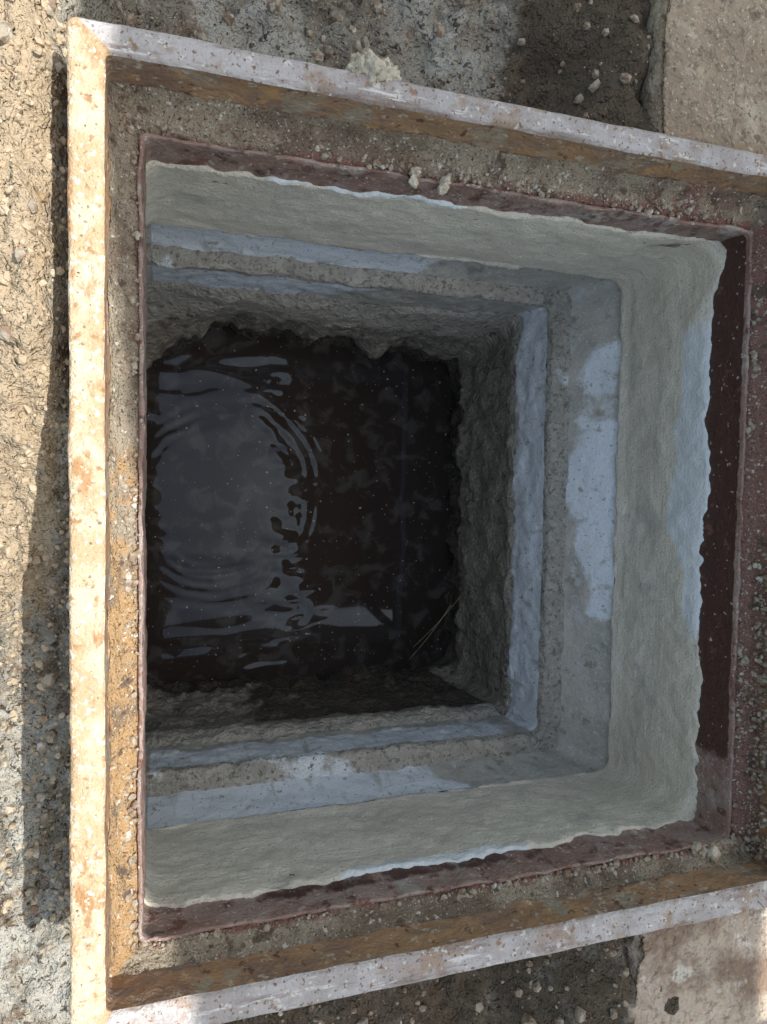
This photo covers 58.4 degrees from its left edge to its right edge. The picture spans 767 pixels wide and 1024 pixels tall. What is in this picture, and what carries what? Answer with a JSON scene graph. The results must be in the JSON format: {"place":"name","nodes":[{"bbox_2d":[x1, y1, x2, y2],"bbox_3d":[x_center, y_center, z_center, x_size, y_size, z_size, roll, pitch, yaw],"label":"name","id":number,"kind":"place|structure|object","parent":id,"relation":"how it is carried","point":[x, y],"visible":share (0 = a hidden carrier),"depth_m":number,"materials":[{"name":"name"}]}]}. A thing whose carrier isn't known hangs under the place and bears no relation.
{"place":"outdoors","nodes":[
{"label":"outdoors","id":0,"kind":"place"},
{"bbox_2d":[0,0,678,1023],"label":"ground","id":1,"kind":"structure","parent":0,"point":[34,980],"depth_m":1.24,"materials":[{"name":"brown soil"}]},
{"bbox_2d":[0,0,70,924],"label":"sand heap","id":2,"kind":"object","parent":1,"relation":"on","point":[17,44],"visible":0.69,"depth_m":1.07,"materials":[{"name":"beige sand"}]},
{"bbox_2d":[67,16,766,1023],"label":"rusty steel manhole frame","id":3,"kind":"object","parent":1,"relation":"on","point":[139,98],"visible":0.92,"depth_m":1.10,"materials":[{"name":"brown metal"}]},
{"bbox_2d":[345,47,401,86],"bbox_3d":[-0.013,-0.653,1.021,0.084,0.061,0.058,17,87,-17],"label":"mortar lump","id":4,"kind":"object","parent":3,"relation":"on","point":[371,64],"visible":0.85,"depth_m":1.01,"materials":[{"name":"grey concrete"}]},
{"bbox_2d":[408,166,421,188],"bbox_3d":[0.051,-0.553,1.133,0.022,0.023,0.034,0,93,-17],"label":"mortar lump","id":5,"kind":"object","parent":3,"relation":"on","point":[414,174],"visible":1,"depth_m":1.13,"materials":[{"name":"grey concrete"}]},
{"bbox_2d":[437,175,451,195],"bbox_3d":[0.101,-0.546,1.149,0.020,0.022,0.036,24,85,-17],"label":"mortar lump","id":6,"kind":"object","parent":3,"relation":"on","point":[443,187],"visible":1,"depth_m":1.14,"materials":[{"name":"grey concrete"}]},
{"bbox_2d":[706,844,720,860],"bbox_3d":[0.661,0.684,1.377,0.028,0.024,0.034,0,93,-17],"label":"mortar lump","id":7,"kind":"object","parent":3,"relation":"on","point":[714,853],"visible":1,"depth_m":1.37,"materials":[{"name":"grey concrete"}]},
{"bbox_2d":[711,858,763,907],"bbox_3d":[0.688,0.717,1.331,0.009,0.087,0.073,-40,103,-12],"label":"straw stem","id":8,"kind":"object","parent":3,"relation":"on","point":[728,870],"visible":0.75,"depth_m":1.35,"materials":[{"name":"beige plant"}]},
{"bbox_2d":[109,160,726,907],"bbox_3d":[-0.084,-0.001,1.788,1.305,1.180,1.350,0,93,-17],"label":"concrete pit","id":9,"kind":"object","parent":1,"relation":"in","point":[551,698],"visible":0.73,"depth_m":1.67,"materials":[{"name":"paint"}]},
{"bbox_2d":[145,326,454,683],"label":"murky water","id":10,"kind":"structure","parent":9,"relation":"in","point":[298,511],"depth_m":2.21,"materials":[{"name":"black liquid"}]},
{"bbox_2d":[409,605,450,658],"bbox_3d":[0.153,0.403,2.284,0.005,0.152,0.228,23,86,-17],"label":"straw stem","id":11,"kind":"object","parent":10,"relation":"on","point":[432,631],"visible":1,"depth_m":2.27,"materials":[{"name":"brown plant"}]},
{"bbox_2d":[413,596,460,646],"bbox_3d":[0.178,0.369,2.288,0.009,0.167,0.225,28,84,-17],"label":"straw stem","id":12,"kind":"object","parent":10,"relation":"on","point":[437,623],"visible":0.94,"depth_m":2.29,"materials":[{"name":"brown plant"}]},
{"bbox_2d":[623,908,766,1023],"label":"concrete slab","id":13,"kind":"structure","parent":1,"relation":"on","point":[712,971],"depth_m":1.39,"materials":[{"name":"beige concrete"}]},
{"bbox_2d":[640,0,766,154],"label":"concrete slab","id":14,"kind":"structure","parent":1,"relation":"on","point":[705,81],"depth_m":1.30,"materials":[{"name":"grey concrete"}]}
]}

